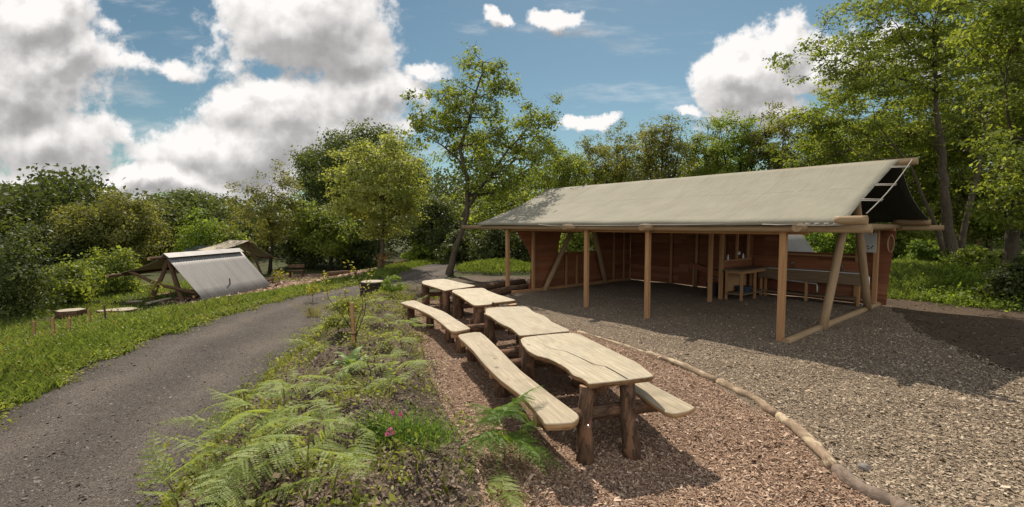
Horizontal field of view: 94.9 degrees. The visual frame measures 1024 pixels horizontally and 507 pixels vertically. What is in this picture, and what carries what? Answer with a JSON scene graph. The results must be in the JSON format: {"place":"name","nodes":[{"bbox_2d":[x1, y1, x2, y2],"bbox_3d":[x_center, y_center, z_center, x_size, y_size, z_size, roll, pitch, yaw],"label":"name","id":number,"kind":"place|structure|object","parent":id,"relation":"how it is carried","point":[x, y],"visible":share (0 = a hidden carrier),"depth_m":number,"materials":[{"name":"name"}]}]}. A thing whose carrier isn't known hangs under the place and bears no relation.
{"place":"outdoors","nodes":[
{"label":"outdoors","id":0,"kind":"place"},
{"bbox_2d":[0,261,435,410],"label":"meadow grass","id":1,"kind":"structure","parent":0,"point":[110,335],"depth_m":10.97,"materials":[{"name":"green plant"}]},
{"bbox_2d":[0,263,459,506],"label":"path","id":2,"kind":"structure","parent":0,"point":[229,326],"depth_m":6.22,"materials":[{"name":"grey asphalt"}]},
{"bbox_2d":[291,295,330,316],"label":"grass tuft","id":3,"kind":"object","parent":2,"relation":"on","point":[312,313],"visible":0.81,"depth_m":12.28,"materials":[{"name":"green plant"}]},
{"bbox_2d":[159,284,509,506],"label":"bank soil","id":4,"kind":"structure","parent":0,"point":[422,484],"depth_m":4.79,"materials":[{"name":"brown soil"}]},
{"bbox_2d":[133,428,235,506],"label":"fern","id":5,"kind":"object","parent":4,"relation":"on","point":[173,495],"visible":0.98,"depth_m":3.11,"materials":[{"name":"green plant"}]},
{"bbox_2d":[156,414,251,450],"bbox_3d":[-2.933,1.743,4.521,0.600,0.441,0.733,0,3,0],"label":"fern","id":6,"kind":"object","parent":4,"relation":"on","point":[193,419],"visible":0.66,"depth_m":4.42,"materials":[{"name":"green plant"}]},
{"bbox_2d":[158,402,269,506],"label":"fern","id":7,"kind":"object","parent":4,"relation":"on","point":[211,437],"visible":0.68,"depth_m":3.31,"materials":[{"name":"green plant"}]},
{"bbox_2d":[184,389,273,424],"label":"fern","id":8,"kind":"object","parent":4,"relation":"on","point":[259,394],"visible":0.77,"depth_m":4.75,"materials":[{"name":"green plant"}]},
{"bbox_2d":[0,277,491,506],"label":"ground weeds","id":9,"kind":"object","parent":4,"relation":"on","point":[248,501],"visible":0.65,"depth_m":5.24,"materials":[{"name":"green plant"}]},
{"bbox_2d":[178,398,329,506],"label":"fern","id":10,"kind":"object","parent":4,"relation":"on","point":[252,474],"visible":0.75,"depth_m":3.11,"materials":[{"name":"green plant"}]},
{"bbox_2d":[207,388,309,458],"bbox_3d":[-1.903,1.331,3.574,0.630,0.566,1.274,-3,4,-37],"label":"fern","id":11,"kind":"object","parent":4,"relation":"on","point":[242,414],"visible":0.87,"depth_m":3.50,"materials":[{"name":"green plant"}]},
{"bbox_2d":[179,408,373,506],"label":"fern","id":12,"kind":"object","parent":4,"relation":"on","point":[258,445],"visible":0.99,"depth_m":2.79,"materials":[{"name":"green plant"}]},
{"bbox_2d":[244,380,339,432],"bbox_3d":[-1.958,1.256,3.951,0.709,0.524,0.739,3,5,43],"label":"fern","id":13,"kind":"object","parent":4,"relation":"on","point":[283,393],"visible":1,"depth_m":3.90,"materials":[{"name":"green plant"}]},
{"bbox_2d":[242,396,354,488],"bbox_3d":[-1.695,1.425,3.706,0.768,0.426,0.788,-2,4,-30],"label":"fern","id":14,"kind":"object","parent":4,"relation":"on","point":[320,412],"visible":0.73,"depth_m":3.72,"materials":[{"name":"green plant"}]},
{"bbox_2d":[259,369,342,395],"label":"fern","id":15,"kind":"object","parent":4,"relation":"on","point":[297,374],"visible":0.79,"depth_m":5.42,"materials":[{"name":"green plant"}]},
{"bbox_2d":[243,430,376,506],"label":"fern","id":16,"kind":"object","parent":4,"relation":"on","point":[351,450],"visible":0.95,"depth_m":2.87,"materials":[{"name":"green plant"}]},
{"bbox_2d":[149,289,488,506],"bbox_3d":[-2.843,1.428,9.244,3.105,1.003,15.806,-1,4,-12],"label":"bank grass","id":17,"kind":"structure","parent":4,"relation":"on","point":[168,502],"depth_m":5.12,"materials":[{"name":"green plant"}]},
{"bbox_2d":[299,385,363,404],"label":"fern","id":18,"kind":"object","parent":4,"relation":"on","point":[327,387],"visible":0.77,"depth_m":4.92,"materials":[{"name":"green plant"}]},
{"bbox_2d":[320,314,358,334],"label":"shrub","id":19,"kind":"object","parent":4,"relation":"on","point":[336,320],"visible":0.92,"depth_m":8.59,"materials":[{"name":"green plant"}]},
{"bbox_2d":[323,295,363,314],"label":"shrub","id":20,"kind":"object","parent":4,"relation":"on","point":[339,306],"visible":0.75,"depth_m":11.30,"materials":[{"name":"green plant"}]},
{"bbox_2d":[321,260,374,342],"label":"sapling","id":21,"kind":"object","parent":4,"relation":"on","point":[345,291],"visible":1,"depth_m":7.89,"materials":[{"name":"green plant"}]},
{"bbox_2d":[333,347,368,372],"bbox_3d":[-2.141,1.446,6.330,0.538,0.280,0.544,0,3,0],"label":"mullein","id":22,"kind":"object","parent":4,"relation":"on","point":[353,357],"visible":0.61,"depth_m":6.38,"materials":[{"name":"green plant"}]},
{"bbox_2d":[330,360,390,383],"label":"fern","id":23,"kind":"object","parent":4,"relation":"on","point":[359,366],"visible":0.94,"depth_m":5.83,"materials":[{"name":"green plant"}]},
{"bbox_2d":[331,416,396,439],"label":"fern","id":24,"kind":"object","parent":4,"relation":"on","point":[365,428],"visible":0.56,"depth_m":4.22,"materials":[{"name":"green plant"}]},
{"bbox_2d":[357,360,420,394],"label":"fern","id":25,"kind":"object","parent":4,"relation":"on","point":[388,380],"visible":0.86,"depth_m":5.58,"materials":[{"name":"green plant"}]},
{"bbox_2d":[379,275,405,292],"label":"shrub","id":26,"kind":"object","parent":4,"relation":"on","point":[388,287],"visible":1,"depth_m":14.55,"materials":[{"name":"green plant"}]},
{"bbox_2d":[365,348,438,380],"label":"fern","id":27,"kind":"object","parent":4,"relation":"on","point":[410,362],"visible":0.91,"depth_m":6.49,"materials":[{"name":"green plant"}]},
{"bbox_2d":[341,386,468,451],"bbox_3d":[-0.993,1.433,4.328,1.209,0.626,0.805,0,3,0],"label":"flowering plant","id":28,"kind":"object","parent":4,"relation":"on","point":[392,430],"visible":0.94,"depth_m":4.29,"materials":[{"name":"green plant"}]},
{"bbox_2d":[0,0,1002,222],"label":"sky","id":29,"kind":"structure","parent":0,"point":[203,95],"materials":[{"name":"blue"}]},
{"bbox_2d":[0,229,1023,385],"bbox_3d":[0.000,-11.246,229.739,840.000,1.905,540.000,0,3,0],"label":"ground","id":30,"kind":"structure","parent":0,"point":[263,263],"depth_m":32.35,"materials":[{"name":"green plant"}]},
{"bbox_2d":[0,206,74,321],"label":"shrub","id":31,"kind":"object","parent":30,"relation":"on","point":[16,276],"visible":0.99,"depth_m":17.53,"materials":[{"name":"green plant"}]},
{"bbox_2d":[0,216,104,271],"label":"tree","id":32,"kind":"object","parent":30,"relation":"on","point":[71,248],"visible":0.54,"depth_m":31.19,"materials":[{"name":"green plant"}]},
{"bbox_2d":[54,308,86,317],"bbox_3d":[-16.804,2.288,17.875,0.867,0.290,0.892,0,3,0],"label":"log slice","id":33,"kind":"object","parent":30,"relation":"on","point":[70,312],"visible":0.78,"depth_m":17.67,"materials":[{"name":"beige wood"}]},
{"bbox_2d":[25,254,121,305],"bbox_3d":[-19.379,1.206,20.567,3.505,2.323,3.416,0,3,0],"label":"shrub","id":34,"kind":"object","parent":30,"relation":"on","point":[81,288],"visible":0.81,"depth_m":20.23,"materials":[{"name":"green plant"}]},
{"bbox_2d":[40,184,177,264],"bbox_3d":[-28.406,-1.632,33.572,7.320,6.419,7.462,-2,4,-28],"label":"tree","id":35,"kind":"object","parent":30,"relation":"on","point":[115,225],"visible":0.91,"depth_m":32.48,"materials":[{"name":"green plant"}]},
{"bbox_2d":[79,245,148,293],"bbox_3d":[-20.552,0.874,24.086,3.279,2.618,3.652,0,3,0],"label":"shrub","id":36,"kind":"object","parent":30,"relation":"on","point":[114,264],"visible":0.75,"depth_m":23.80,"materials":[{"name":"green plant"}]},
{"bbox_2d":[132,218,182,265],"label":"shrub","id":37,"kind":"object","parent":30,"relation":"on","point":[156,254],"visible":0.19,"depth_m":39.48,"materials":[{"name":"green plant"}]},
{"bbox_2d":[140,187,228,229],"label":"tree","id":38,"kind":"object","parent":30,"relation":"on","point":[177,192],"visible":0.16,"depth_m":46.83,"materials":[{"name":"green plant"}]},
{"bbox_2d":[106,248,271,301],"bbox_3d":[-15.509,0.999,23.392,4.246,2.315,6.252,0,3,5],"label":"lean to","id":39,"kind":"object","parent":30,"relation":"on","point":[206,274],"visible":0.88,"depth_m":22.41,"materials":[{"name":"silver metal"}]},
{"bbox_2d":[163,206,234,252],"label":"shrub","id":40,"kind":"object","parent":30,"relation":"on","point":[195,240],"visible":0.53,"depth_m":37.30,"materials":[{"name":"green plant"}]},
{"bbox_2d":[199,223,256,260],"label":"shrub","id":41,"kind":"object","parent":30,"relation":"on","point":[234,235],"visible":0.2,"depth_m":37.42,"materials":[{"name":"green plant"}]},
{"bbox_2d":[199,240,275,274],"bbox_3d":[-18.918,0.383,32.234,3.150,2.577,3.819,2,4,35],"label":"lean to","id":42,"kind":"object","parent":30,"relation":"on","point":[254,250],"visible":0.71,"depth_m":32.13,"materials":[{"name":"beige fabric"}]},
{"bbox_2d":[157,271,365,298],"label":"woodchip clearing","id":43,"kind":"structure","parent":30,"relation":"on","point":[282,276],"depth_m":28.95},
{"bbox_2d":[144,267,376,304],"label":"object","id":44,"kind":"object","parent":43,"relation":"on","point":[293,282],"visible":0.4,"depth_m":24.97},
{"bbox_2d":[216,159,309,272],"bbox_3d":[-17.664,-2.558,33.566,5.823,8.333,5.939,-3,4,-39],"label":"tree","id":45,"kind":"object","parent":30,"relation":"on","point":[270,210],"visible":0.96,"depth_m":33.30,"materials":[{"name":"green plant"}]},
{"bbox_2d":[273,224,326,268],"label":"shrub","id":46,"kind":"object","parent":30,"relation":"on","point":[310,260],"visible":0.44,"depth_m":37.40,"materials":[{"name":"green plant"}]},
{"bbox_2d":[287,198,368,269],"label":"tree","id":47,"kind":"object","parent":30,"relation":"on","point":[332,239],"visible":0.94,"depth_m":34.57,"materials":[{"name":"green plant"}]},
{"bbox_2d":[284,118,435,260],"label":"tree","id":48,"kind":"object","parent":30,"relation":"on","point":[307,163],"visible":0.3,"depth_m":42.63,"materials":[{"name":"green plant"}]},
{"bbox_2d":[333,218,389,268],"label":"shrub","id":49,"kind":"object","parent":30,"relation":"on","point":[360,263],"visible":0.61,"depth_m":37.26,"materials":[{"name":"green plant"}]},
{"bbox_2d":[359,280,382,296],"bbox_3d":[-4.820,1.243,16.199,0.991,0.587,0.943,0,3,0],"label":"tree stump","id":50,"kind":"object","parent":30,"relation":"on","point":[377,284],"visible":0.57,"depth_m":15.88,"materials":[{"name":"brown wood"}]},
{"bbox_2d":[317,131,432,267],"bbox_3d":[-7.396,-2.831,25.782,6.236,7.847,5.960,0,3,0],"label":"tree","id":51,"kind":"object","parent":30,"relation":"on","point":[404,201],"visible":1,"depth_m":24.99,"materials":[{"name":"green plant"}]},
{"bbox_2d":[400,238,442,260],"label":"shrub","id":52,"kind":"object","parent":30,"relation":"on","point":[420,252],"visible":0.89,"depth_m":32.43,"materials":[{"name":"green plant"}]},
{"bbox_2d":[385,182,472,259],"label":"tree","id":53,"kind":"object","parent":30,"relation":"on","point":[434,236],"visible":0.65,"depth_m":32.70,"materials":[{"name":"green plant"}]},
{"bbox_2d":[433,228,484,261],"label":"shrub","id":54,"kind":"object","parent":30,"relation":"on","point":[462,252],"visible":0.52,"depth_m":29.45,"materials":[{"name":"green plant"}]},
{"bbox_2d":[392,40,570,275],"bbox_3d":[-1.373,-4.175,22.765,8.646,10.857,5.390,0,3,0],"label":"tree","id":55,"kind":"object","parent":30,"relation":"on","point":[484,166],"visible":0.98,"depth_m":22.03,"materials":[{"name":"green plant"}]},
{"bbox_2d":[464,229,518,261],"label":"shrub","id":56,"kind":"object","parent":30,"relation":"on","point":[485,249],"visible":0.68,"depth_m":26.52,"materials":[{"name":"green plant"}]},
{"bbox_2d":[456,168,544,254],"bbox_3d":[-0.264,-2.755,32.124,7.376,6.829,8.171,0,3,0],"label":"tree","id":57,"kind":"object","parent":30,"relation":"on","point":[475,217],"visible":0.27,"depth_m":30.41,"materials":[{"name":"green plant"}]},
{"bbox_2d":[0,107,1023,269],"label":"woodland","id":58,"kind":"object","parent":30,"relation":"on","point":[34,207],"visible":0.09,"depth_m":40.98,"materials":[{"name":"green plant"}]},
{"bbox_2d":[510,233,530,262],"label":"shrub","id":59,"kind":"object","parent":30,"relation":"on","point":[523,254],"visible":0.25,"depth_m":26.70,"materials":[{"name":"green plant"}]},
{"bbox_2d":[517,133,610,235],"bbox_3d":[4.040,-3.964,34.424,6.890,8.927,6.118,3,5,43],"label":"tree","id":60,"kind":"object","parent":30,"relation":"on","point":[567,172],"visible":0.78,"depth_m":32.92,"materials":[{"name":"green plant"}]},
{"bbox_2d":[558,233,594,252],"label":"shrub","id":61,"kind":"object","parent":30,"relation":"on","point":[575,244],"visible":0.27,"depth_m":27.27,"materials":[{"name":"green plant"}]},
{"bbox_2d":[573,119,642,185],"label":"tree","id":62,"kind":"object","parent":30,"relation":"on","point":[607,156],"visible":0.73,"depth_m":35.10,"materials":[{"name":"green plant"}]},
{"bbox_2d":[624,112,701,181],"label":"tree","id":63,"kind":"object","parent":30,"relation":"on","point":[662,149],"visible":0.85,"depth_m":32.25,"materials":[{"name":"green plant"}]},
{"bbox_2d":[315,256,1023,310],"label":"verge grass","id":64,"kind":"structure","parent":30,"relation":"on","point":[899,266],"depth_m":17.46,"materials":[{"name":"green plant"}]},
{"bbox_2d":[674,113,733,177],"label":"tree","id":65,"kind":"object","parent":30,"relation":"on","point":[707,166],"visible":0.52,"depth_m":33.83,"materials":[{"name":"green plant"}]},
{"bbox_2d":[705,105,776,174],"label":"tree","id":66,"kind":"object","parent":30,"relation":"on","point":[738,149],"visible":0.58,"depth_m":31.40,"materials":[{"name":"green plant"}]},
{"bbox_2d":[735,101,815,169],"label":"tree","id":67,"kind":"object","parent":30,"relation":"on","point":[774,131],"visible":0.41,"depth_m":29.32,"materials":[{"name":"green plant"}]},
{"bbox_2d":[788,235,814,251],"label":"roof","id":68,"kind":"structure","parent":30,"relation":"on","point":[798,243],"depth_m":18.50,"materials":[{"name":"grey fabric"}]},
{"bbox_2d":[803,232,855,253],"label":"shrub","id":69,"kind":"object","parent":30,"relation":"on","point":[823,244],"visible":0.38,"depth_m":22.41,"materials":[{"name":"green plant"}]},
{"bbox_2d":[784,91,878,241],"bbox_3d":[17.726,-4.500,26.628,5.493,9.440,4.902,0,3,0],"label":"tree","id":70,"kind":"object","parent":30,"relation":"on","point":[841,135],"visible":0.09,"depth_m":25.95,"materials":[{"name":"green plant"}]},
{"bbox_2d":[754,0,1023,261],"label":"tree","id":71,"kind":"object","parent":30,"relation":"on","point":[937,137],"visible":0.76,"depth_m":19.07,"materials":[{"name":"green plant"}]},
{"bbox_2d":[783,12,1005,233],"bbox_3d":[20.275,-6.122,25.488,8.946,12.788,8.815,3,4,40],"label":"tree","id":72,"kind":"object","parent":30,"relation":"on","point":[930,180],"visible":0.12,"depth_m":23.75,"materials":[{"name":"green plant"}]},
{"bbox_2d":[875,222,956,257],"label":"shrub","id":73,"kind":"object","parent":30,"relation":"on","point":[903,237],"visible":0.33,"depth_m":23.07,"materials":[{"name":"green plant"}]},
{"bbox_2d":[881,152,963,236],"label":"tree","id":74,"kind":"object","parent":30,"relation":"on","point":[932,199],"visible":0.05,"depth_m":26.29,"materials":[{"name":"green plant"}]},
{"bbox_2d":[897,238,981,261],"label":"shrub","id":75,"kind":"object","parent":30,"relation":"on","point":[919,249],"visible":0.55,"depth_m":19.88,"materials":[{"name":"green plant"}]},
{"bbox_2d":[906,249,1023,311],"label":"undergrowth","id":76,"kind":"object","parent":30,"relation":"on","point":[970,277],"visible":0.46,"depth_m":15.09,"materials":[{"name":"green plant"}]},
{"bbox_2d":[929,168,1001,248],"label":"tree","id":77,"kind":"object","parent":30,"relation":"on","point":[962,195],"visible":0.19,"depth_m":23.61,"materials":[{"name":"green plant"}]},
{"bbox_2d":[910,6,1023,250],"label":"tree","id":78,"kind":"object","parent":30,"relation":"on","point":[988,239],"visible":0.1,"depth_m":23.37,"materials":[{"name":"green plant"}]},
{"bbox_2d":[923,0,1023,268],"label":"tree","id":79,"kind":"object","parent":30,"relation":"on","point":[1009,32],"visible":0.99,"depth_m":12.85,"materials":[{"name":"green plant"}]},
{"bbox_2d":[941,248,1023,270],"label":"shrub","id":80,"kind":"object","parent":30,"relation":"on","point":[965,254],"visible":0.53,"depth_m":17.00,"materials":[{"name":"green plant"}]},
{"bbox_2d":[956,193,1023,253],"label":"tree","id":81,"kind":"object","parent":30,"relation":"on","point":[996,231],"visible":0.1,"depth_m":22.08,"materials":[{"name":"green plant"}]},
{"bbox_2d":[433,276,631,297],"bbox_3d":[1.417,1.298,18.361,8.627,0.147,6.500,0,3,0],"label":"yard edge","id":82,"kind":"object","parent":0,"point":[475,280],"visible":0.1,"depth_m":20.74,"materials":[{"name":"wood"}]},
{"bbox_2d":[475,279,525,289],"bbox_3d":[-0.609,1.210,17.406,0.303,0.295,3.461,3,4,37],"label":"log","id":83,"kind":"object","parent":82,"relation":"on","point":[493,285],"visible":0.47,"depth_m":17.37,"materials":[{"name":"brown wood"}]},
{"bbox_2d":[488,284,528,294],"bbox_3d":[-0.176,1.283,16.471,0.257,0.269,2.673,2,4,34],"label":"log","id":84,"kind":"object","parent":82,"relation":"on","point":[504,290],"visible":0.58,"depth_m":16.40,"materials":[{"name":"brown wood"}]},
{"bbox_2d":[404,297,889,506],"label":"woodchip bed","id":85,"kind":"object","parent":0,"point":[488,385],"visible":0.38,"depth_m":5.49,"materials":[{"name":"brown wood"}]},
{"bbox_2d":[401,300,469,353],"bbox_3d":[-1.758,1.572,10.499,0.554,0.505,3.902,-2,4,-28],"label":"plank bench","id":86,"kind":"object","parent":85,"relation":"on","point":[452,326],"visible":0.89,"depth_m":9.85,"materials":[{"name":"brown wood"}]},
{"bbox_2d":[420,279,474,315],"bbox_3d":[-1.841,1.252,13.445,1.302,0.785,2.522,-1,4,-20],"label":"plank table","id":87,"kind":"object","parent":85,"relation":"on","point":[445,287],"visible":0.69,"depth_m":13.30,"materials":[{"name":"brown wood"}]},
{"bbox_2d":[450,288,516,334],"bbox_3d":[-0.555,1.387,11.352,1.497,0.806,2.597,-1,4,-20],"label":"plank table","id":88,"kind":"object","parent":85,"relation":"on","point":[478,300],"visible":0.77,"depth_m":10.89,"materials":[{"name":"brown wood"}]},
{"bbox_2d":[485,469,530,506],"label":"fern","id":89,"kind":"object","parent":85,"relation":"on","point":[505,494],"visible":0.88,"depth_m":4.21,"materials":[{"name":"green plant"}]},
{"bbox_2d":[456,386,564,473],"bbox_3d":[-0.053,1.843,4.923,1.132,0.687,1.319,0,3,0],"label":"fern","id":90,"kind":"object","parent":85,"relation":"on","point":[500,413],"visible":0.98,"depth_m":4.78,"materials":[{"name":"green plant"}]},
{"bbox_2d":[481,420,540,460],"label":"fern","id":91,"kind":"object","parent":85,"relation":"on","point":[511,434],"visible":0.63,"depth_m":4.91,"materials":[{"name":"green plant"}]},
{"bbox_2d":[466,306,569,374],"bbox_3d":[0.212,1.542,8.515,1.989,0.775,2.494,-1,4,-20],"label":"plank table","id":92,"kind":"object","parent":85,"relation":"on","point":[520,322],"visible":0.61,"depth_m":8.26,"materials":[{"name":"brown wood"}]},
{"bbox_2d":[458,332,578,430],"bbox_3d":[-0.137,1.796,6.595,0.468,0.486,4.137,-1,4,-18],"label":"plank bench","id":93,"kind":"object","parent":85,"relation":"on","point":[552,412],"visible":0.98,"depth_m":5.91,"materials":[{"name":"brown wood"}]},
{"bbox_2d":[485,333,656,465],"bbox_3d":[0.918,1.750,6.101,2.123,0.904,2.389,-1,4,-20],"label":"plank table","id":94,"kind":"object","parent":85,"relation":"on","point":[587,365],"visible":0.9,"depth_m":5.28,"materials":[{"name":"brown wood"}]},
{"bbox_2d":[577,330,644,352],"bbox_3d":[1.998,1.812,9.682,0.117,0.096,2.144,-2,4,-29],"label":"edging log","id":95,"kind":"object","parent":85,"relation":"on","point":[617,343],"visible":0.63,"depth_m":9.52,"materials":[{"name":"brown wood"}]},
{"bbox_2d":[569,332,694,417],"bbox_3d":[1.282,1.797,6.916,0.435,0.525,4.127,-1,4,-14],"label":"plank bench","id":96,"kind":"object","parent":85,"relation":"on","point":[666,404],"visible":0.23,"depth_m":5.25,"materials":[{"name":"brown wood"}]},
{"bbox_2d":[775,412,837,471],"bbox_3d":[3.296,2.073,5.261,0.170,0.155,1.313,0,3,8],"label":"edging log","id":97,"kind":"object","parent":85,"relation":"on","point":[816,447],"visible":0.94,"depth_m":5.14,"materials":[{"name":"brown wood"}]},
{"bbox_2d":[831,464,913,506],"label":"edging log","id":98,"kind":"object","parent":85,"relation":"on","point":[845,475],"visible":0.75,"depth_m":4.15,"materials":[{"name":"brown wood"}]},
{"bbox_2d":[501,280,1023,506],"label":"gravel yard","id":99,"kind":"structure","parent":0,"point":[636,285],"depth_m":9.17,"materials":[{"name":"grey gravel"}]},
{"bbox_2d":[645,351,717,381],"bbox_3d":[2.862,1.905,8.003,0.157,0.136,1.659,-2,4,-24],"label":"edging log","id":100,"kind":"object","parent":99,"relation":"on","point":[688,367],"visible":0.82,"depth_m":7.90,"materials":[{"name":"brown wood"}]},
{"bbox_2d":[462,157,944,342],"bbox_3d":[5.070,-0.499,15.768,8.440,4.051,13.050,-3,4,-40],"label":"open shelter","id":101,"kind":"object","parent":99,"relation":"on","point":[674,226],"visible":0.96,"depth_m":13.79,"materials":[{"name":"fabric"}]},
{"bbox_2d":[864,233,876,251],"bbox_3d":[10.328,-0.318,13.670,0.020,0.560,0.460,-3,4,-40],"label":"notice board","id":102,"kind":"object","parent":101,"relation":"hanging from","point":[870,242],"visible":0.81,"depth_m":13.59,"materials":[{"name":"paper"}]},
{"bbox_2d":[689,262,718,286],"bbox_3d":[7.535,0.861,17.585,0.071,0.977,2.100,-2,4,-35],"label":"bench","id":103,"kind":"object","parent":99,"relation":"on","point":[694,266],"visible":0.46,"depth_m":18.09,"materials":[{"name":"brown wood"}]},
{"bbox_2d":[722,266,766,300],"bbox_3d":[7.733,0.973,15.506,2.000,1.002,0.660,-3,4,-40],"label":"workbench","id":104,"kind":"object","parent":99,"relation":"on","point":[734,276],"visible":0.83,"depth_m":15.25,"materials":[{"name":"brown wood"}]},
{"bbox_2d":[716,378,779,416],"bbox_3d":[3.312,2.004,6.583,0.187,0.131,1.341,0,3,-8],"label":"edging log","id":105,"kind":"object","parent":99,"relation":"on","point":[767,407],"visible":0.85,"depth_m":6.55,"materials":[{"name":"brown wood"}]},
{"bbox_2d":[758,261,862,306],"bbox_3d":[9.528,0.894,15.045,0.648,1.216,2.900,-3,4,-40],"label":"sink unit","id":106,"kind":"object","parent":99,"relation":"on","point":[808,275],"visible":0.71,"depth_m":14.81,"materials":[{"name":"wood"}]},
{"bbox_2d":[886,290,1023,375],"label":"soil verge","id":107,"kind":"structure","parent":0,"point":[984,330],"depth_m":11.05,"materials":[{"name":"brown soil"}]},
{"bbox_2d":[969,254,1023,304],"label":"shrub","id":108,"kind":"object","parent":107,"relation":"on","point":[1010,275],"visible":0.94,"depth_m":13.49,"materials":[{"name":"green plant"}]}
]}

